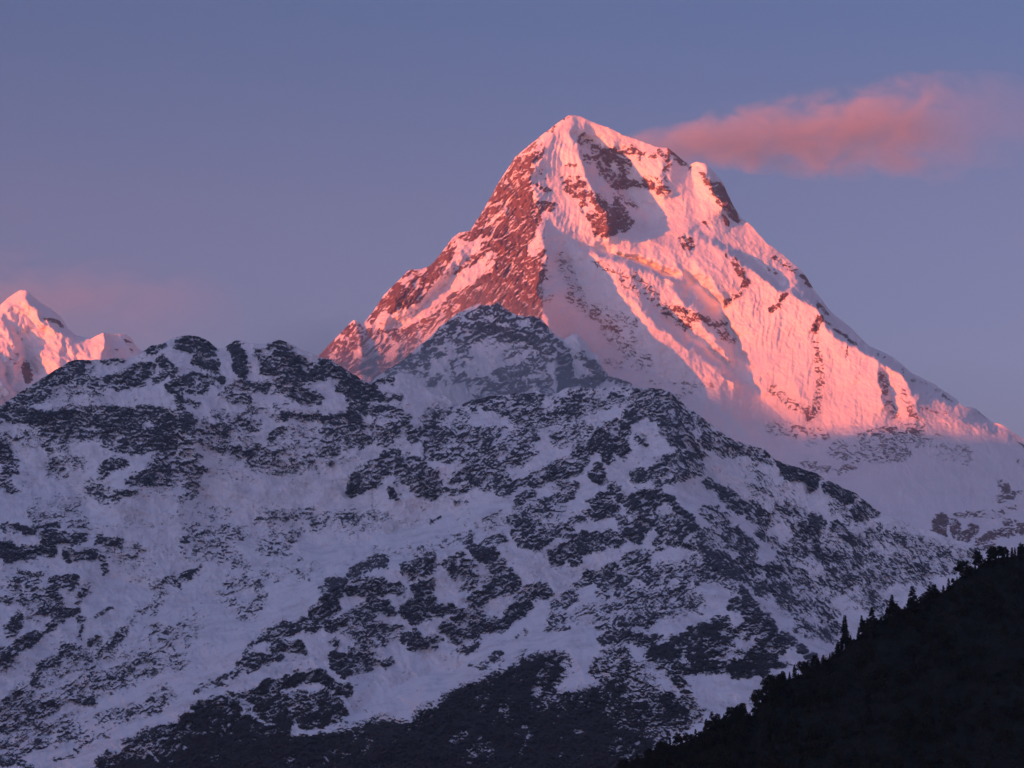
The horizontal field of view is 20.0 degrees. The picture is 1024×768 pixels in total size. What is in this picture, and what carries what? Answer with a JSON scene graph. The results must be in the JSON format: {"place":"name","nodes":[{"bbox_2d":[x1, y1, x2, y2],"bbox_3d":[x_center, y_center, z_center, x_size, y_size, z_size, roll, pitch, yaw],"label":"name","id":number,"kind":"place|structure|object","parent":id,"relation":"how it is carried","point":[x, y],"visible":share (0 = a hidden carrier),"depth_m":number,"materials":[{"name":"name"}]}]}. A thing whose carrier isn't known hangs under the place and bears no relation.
{"place":"outdoors","nodes":[
{"label":"outdoors","id":0,"kind":"place"},
{"bbox_2d":[0,290,142,405],"bbox_3d":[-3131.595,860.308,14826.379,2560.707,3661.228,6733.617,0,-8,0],"label":"mountain","id":1,"kind":"structure","parent":0,"point":[39,340],"depth_m":17112.07,"materials":[{"name":"white snow"}]},
{"bbox_2d":[371,302,636,406],"bbox_3d":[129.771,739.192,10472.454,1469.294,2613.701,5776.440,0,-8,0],"label":"mountain","id":2,"kind":"structure","parent":0,"point":[477,351],"depth_m":11598.37,"materials":[{"name":"white snow"}]},
{"bbox_2d":[0,335,1017,767],"bbox_3d":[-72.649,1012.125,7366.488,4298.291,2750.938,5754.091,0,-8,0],"label":"mountain","id":3,"kind":"structure","parent":0,"point":[266,555],"depth_m":7448.68,"materials":[{"name":"white snow"}]},
{"bbox_2d":[0,0,1023,438],"label":"sky","id":4,"kind":"structure","parent":0,"point":[219,172],"materials":[{"name":"blue"}]},
{"bbox_2d":[318,115,1023,550],"bbox_3d":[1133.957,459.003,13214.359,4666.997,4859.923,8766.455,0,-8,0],"label":"mountain","id":5,"kind":"structure","parent":0,"point":[636,263],"depth_m":14892.39,"materials":[{"name":"white snow"}]},
{"bbox_2d":[613,555,1023,767],"bbox_3d":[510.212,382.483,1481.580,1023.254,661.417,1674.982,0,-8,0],"label":"hill","id":6,"kind":"structure","parent":0,"point":[912,694],"depth_m":1531.81,"materials":[{"name":"plant"}]},
{"bbox_2d":[616,759,629,767],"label":"broadleaf tree","id":7,"kind":"object","parent":6,"relation":"on","point":[622,763],"visible":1,"depth_m":1502.11,"materials":[{"name":"black plant"}]},
{"bbox_2d":[643,748,652,757],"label":"broadleaf tree","id":8,"kind":"object","parent":6,"relation":"on","point":[648,752],"visible":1,"depth_m":1524.68,"materials":[{"name":"black plant"}]},
{"bbox_2d":[650,748,663,757],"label":"broadleaf tree","id":9,"kind":"object","parent":6,"relation":"on","point":[656,753],"visible":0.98,"depth_m":1520.96,"materials":[{"name":"black plant"}]},
{"bbox_2d":[656,740,670,753],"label":"broadleaf tree","id":10,"kind":"object","parent":6,"relation":"on","point":[663,745],"visible":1,"depth_m":1526.92,"materials":[{"name":"black plant"}]},
{"bbox_2d":[672,733,682,746],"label":"broadleaf tree","id":11,"kind":"object","parent":6,"relation":"on","point":[677,738],"visible":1,"depth_m":1533.41,"materials":[{"name":"black plant"}]},
{"bbox_2d":[682,732,689,741],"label":"broadleaf tree","id":12,"kind":"object","parent":6,"relation":"on","point":[686,736],"visible":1,"depth_m":1532.62,"materials":[{"name":"black plant"}]},
{"bbox_2d":[702,719,708,731],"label":"fir tree","id":13,"kind":"object","parent":6,"relation":"on","point":[705,727],"visible":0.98,"depth_m":1546.36,"materials":[{"name":"black plant"}]},
{"bbox_2d":[707,720,713,728],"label":"broadleaf tree","id":14,"kind":"object","parent":6,"relation":"on","point":[709,724],"visible":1,"depth_m":1547.65,"materials":[{"name":"black plant"}]},
{"bbox_2d":[709,711,715,723],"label":"fir tree","id":15,"kind":"object","parent":6,"relation":"on","point":[712,718],"visible":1,"depth_m":1551.67,"materials":[{"name":"black plant"}]},
{"bbox_2d":[718,715,733,728],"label":"broadleaf tree","id":16,"kind":"object","parent":6,"relation":"on","point":[726,719],"visible":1,"depth_m":1549.96,"materials":[{"name":"black plant"}]},
{"bbox_2d":[725,707,736,715],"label":"broadleaf tree","id":17,"kind":"object","parent":6,"relation":"on","point":[732,711],"visible":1,"depth_m":1564.41,"materials":[{"name":"black plant"}]},
{"bbox_2d":[735,704,743,716],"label":"broadleaf tree","id":18,"kind":"object","parent":6,"relation":"on","point":[738,709],"visible":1,"depth_m":1569.22,"materials":[{"name":"black plant"}]},
{"bbox_2d":[740,703,746,712],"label":"broadleaf tree","id":19,"kind":"object","parent":6,"relation":"on","point":[742,705],"visible":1,"depth_m":1574.81,"materials":[{"name":"black plant"}]},
{"bbox_2d":[753,699,759,707],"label":"broadleaf tree","id":20,"kind":"object","parent":6,"relation":"on","point":[755,704],"visible":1,"depth_m":1572.58,"materials":[{"name":"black plant"}]},
{"bbox_2d":[749,688,764,704],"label":"broadleaf tree","id":21,"kind":"object","parent":6,"relation":"on","point":[756,695],"visible":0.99,"depth_m":1573.69,"materials":[{"name":"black plant"}]},
{"bbox_2d":[760,685,773,695],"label":"broadleaf tree","id":22,"kind":"object","parent":6,"relation":"on","point":[766,688],"visible":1,"depth_m":1571.86,"materials":[{"name":"black plant"}]},
{"bbox_2d":[760,674,777,690],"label":"broadleaf tree","id":23,"kind":"object","parent":6,"relation":"on","point":[768,679],"visible":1,"depth_m":1578.46,"materials":[{"name":"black plant"}]},
{"bbox_2d":[776,674,784,687],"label":"broadleaf tree","id":24,"kind":"object","parent":6,"relation":"on","point":[780,681],"visible":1,"depth_m":1585.63,"materials":[{"name":"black plant"}]},
{"bbox_2d":[780,671,786,685],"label":"fir tree","id":25,"kind":"object","parent":6,"relation":"on","point":[782,674],"visible":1,"depth_m":1589.12,"materials":[{"name":"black plant"}]},
{"bbox_2d":[792,664,796,677],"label":"fir tree","id":26,"kind":"object","parent":6,"relation":"on","point":[794,674],"visible":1,"depth_m":1594.03,"materials":[{"name":"black plant"}]},
{"bbox_2d":[793,661,810,672],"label":"broadleaf tree","id":27,"kind":"object","parent":6,"relation":"on","point":[801,668],"visible":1,"depth_m":1589.87,"materials":[{"name":"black plant"}]},
{"bbox_2d":[802,668,813,678],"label":"broadleaf tree","id":28,"kind":"object","parent":6,"relation":"on","point":[806,672],"visible":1,"depth_m":1584.18,"materials":[{"name":"black plant"}]},
{"bbox_2d":[811,655,819,665],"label":"broadleaf tree","id":29,"kind":"object","parent":6,"relation":"on","point":[814,659],"visible":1,"depth_m":1599.96,"materials":[{"name":"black plant"}]},
{"bbox_2d":[834,644,842,656],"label":"fir tree","id":30,"kind":"object","parent":6,"relation":"on","point":[837,649],"visible":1,"depth_m":1615.65,"materials":[{"name":"black plant"}]},
{"bbox_2d":[838,615,849,649],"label":"fir tree","id":31,"kind":"object","parent":6,"relation":"on","point":[844,639],"visible":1,"depth_m":1615.46,"materials":[{"name":"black plant"}]},
{"bbox_2d":[848,635,852,646],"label":"fir tree","id":32,"kind":"object","parent":6,"relation":"on","point":[850,641],"visible":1,"depth_m":1612.34,"materials":[{"name":"black plant"}]},
{"bbox_2d":[860,615,863,631],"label":"fir tree","id":33,"kind":"object","parent":6,"relation":"on","point":[861,626],"visible":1,"depth_m":1627.52,"materials":[{"name":"black plant"}]},
{"bbox_2d":[868,607,877,624],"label":"fir tree","id":34,"kind":"object","parent":6,"relation":"on","point":[871,612],"visible":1,"depth_m":1633.96,"materials":[{"name":"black plant"}]},
{"bbox_2d":[872,618,879,624],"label":"broadleaf tree","id":35,"kind":"object","parent":6,"relation":"on","point":[876,621],"visible":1,"depth_m":1632.09,"materials":[{"name":"black plant"}]},
{"bbox_2d":[888,595,894,614],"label":"fir tree","id":36,"kind":"object","parent":6,"relation":"on","point":[891,603],"visible":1,"depth_m":1642.90,"materials":[{"name":"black plant"}]},
{"bbox_2d":[885,606,898,615],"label":"broadleaf tree","id":37,"kind":"object","parent":6,"relation":"on","point":[891,610],"visible":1,"depth_m":1640.48,"materials":[{"name":"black plant"}]},
{"bbox_2d":[906,586,918,605],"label":"fir tree","id":38,"kind":"object","parent":6,"relation":"on","point":[913,598],"visible":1,"depth_m":1645.17,"materials":[{"name":"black plant"}]},
{"bbox_2d":[918,597,927,604],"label":"broadleaf tree","id":39,"kind":"object","parent":6,"relation":"on","point":[920,599],"visible":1,"depth_m":1645.19,"materials":[{"name":"black plant"}]},
{"bbox_2d":[920,591,931,599],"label":"broadleaf tree","id":40,"kind":"object","parent":6,"relation":"on","point":[926,595],"visible":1,"depth_m":1646.42,"materials":[{"name":"black plant"}]},
{"bbox_2d":[927,584,935,598],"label":"fir tree","id":41,"kind":"object","parent":6,"relation":"on","point":[930,587],"visible":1,"depth_m":1654.28,"materials":[{"name":"black plant"}]},
{"bbox_2d":[931,584,937,593],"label":"broadleaf tree","id":42,"kind":"object","parent":6,"relation":"on","point":[933,586],"visible":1,"depth_m":1657.97,"materials":[{"name":"black plant"}]},
{"bbox_2d":[952,560,974,575],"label":"broadleaf tree","id":43,"kind":"object","parent":6,"relation":"on","point":[961,566],"visible":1,"depth_m":1674.93,"materials":[{"name":"black plant"}]},
{"bbox_2d":[971,551,983,565],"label":"broadleaf tree","id":44,"kind":"object","parent":6,"relation":"on","point":[977,556],"visible":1,"depth_m":1681.35,"materials":[{"name":"black plant"}]},
{"bbox_2d":[986,555,992,563],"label":"broadleaf tree","id":45,"kind":"object","parent":6,"relation":"on","point":[988,558],"visible":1,"depth_m":1684.87,"materials":[{"name":"black plant"}]},
{"bbox_2d":[985,546,998,556],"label":"broadleaf tree","id":46,"kind":"object","parent":6,"relation":"on","point":[990,550],"visible":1,"depth_m":1686.14,"materials":[{"name":"black plant"}]},
{"bbox_2d":[995,546,1004,556],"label":"broadleaf tree","id":47,"kind":"object","parent":6,"relation":"on","point":[999,548],"visible":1,"depth_m":1690.38,"materials":[{"name":"black plant"}]},
{"bbox_2d":[1000,554,1006,566],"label":"fir tree","id":48,"kind":"object","parent":6,"relation":"on","point":[1002,560],"visible":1,"depth_m":1675.46,"materials":[{"name":"black plant"}]},
{"bbox_2d":[992,727,1016,746],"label":"broadleaf tree","id":49,"kind":"object","parent":6,"relation":"on","point":[1005,735],"visible":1,"depth_m":1404.21,"materials":[{"name":"black plant"}]},
{"bbox_2d":[1001,546,1009,555],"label":"broadleaf tree","id":50,"kind":"object","parent":6,"relation":"on","point":[1005,549],"visible":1,"depth_m":1690.65,"materials":[{"name":"black plant"}]},
{"bbox_2d":[1010,547,1013,557],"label":"fir tree","id":51,"kind":"object","parent":6,"relation":"on","point":[1011,553],"visible":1,"depth_m":1692.01,"materials":[{"name":"black plant"}]},
{"bbox_2d":[1017,547,1023,557],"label":"broadleaf tree","id":52,"kind":"object","parent":6,"relation":"on","point":[1021,553],"visible":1,"depth_m":1691.89,"materials":[{"name":"black plant"}]}
]}

